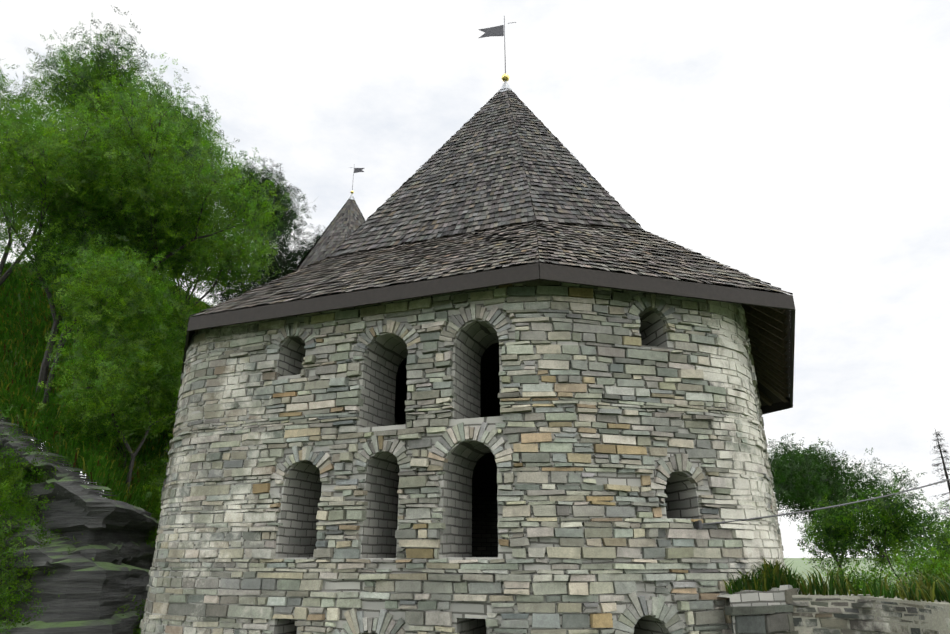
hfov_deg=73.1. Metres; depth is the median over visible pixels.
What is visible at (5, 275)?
tree
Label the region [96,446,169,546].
bush
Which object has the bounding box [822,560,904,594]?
bush
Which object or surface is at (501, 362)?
stone tower
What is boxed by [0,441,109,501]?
bush
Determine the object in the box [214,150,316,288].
dark tree
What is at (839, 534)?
tree
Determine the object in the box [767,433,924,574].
tree
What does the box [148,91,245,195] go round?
tree
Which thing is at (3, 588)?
bush
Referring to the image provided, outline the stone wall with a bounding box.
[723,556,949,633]
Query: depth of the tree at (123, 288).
20.48 m
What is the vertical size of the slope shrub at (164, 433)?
4.718 m
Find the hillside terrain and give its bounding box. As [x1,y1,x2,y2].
[0,259,210,633]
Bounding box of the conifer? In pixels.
[932,430,949,521]
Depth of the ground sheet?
674.11 m
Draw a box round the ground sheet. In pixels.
[784,558,922,564]
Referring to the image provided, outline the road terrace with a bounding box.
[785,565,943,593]
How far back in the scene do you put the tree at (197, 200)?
23.97 m
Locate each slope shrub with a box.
[40,381,168,476]
[113,594,145,633]
[153,411,175,447]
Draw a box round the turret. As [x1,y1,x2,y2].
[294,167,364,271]
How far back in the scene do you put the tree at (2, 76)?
28.97 m
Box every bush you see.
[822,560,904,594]
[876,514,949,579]
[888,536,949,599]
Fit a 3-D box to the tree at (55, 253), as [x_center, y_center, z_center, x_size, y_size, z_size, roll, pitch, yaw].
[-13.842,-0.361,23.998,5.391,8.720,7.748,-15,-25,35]
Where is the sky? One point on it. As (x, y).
(801, 148)
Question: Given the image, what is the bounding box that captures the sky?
[0,0,949,557]
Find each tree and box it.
[0,59,83,257]
[0,77,227,401]
[0,79,146,285]
[0,127,144,345]
[0,196,194,408]
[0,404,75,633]
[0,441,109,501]
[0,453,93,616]
[7,6,237,194]
[14,44,221,250]
[37,303,185,492]
[42,57,289,381]
[42,234,200,427]
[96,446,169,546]
[109,205,280,338]
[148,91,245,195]
[152,293,214,450]
[195,225,324,308]
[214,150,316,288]
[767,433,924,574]
[796,475,949,584]
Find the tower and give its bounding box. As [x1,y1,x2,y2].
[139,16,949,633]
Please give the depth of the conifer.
34.94 m
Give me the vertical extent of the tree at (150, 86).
13.005 m
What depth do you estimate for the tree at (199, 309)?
25.98 m
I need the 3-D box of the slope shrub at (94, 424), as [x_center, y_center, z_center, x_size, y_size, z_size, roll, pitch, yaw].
[-12.369,3.835,21.465,3.909,3.761,3.525,0,-21,1]

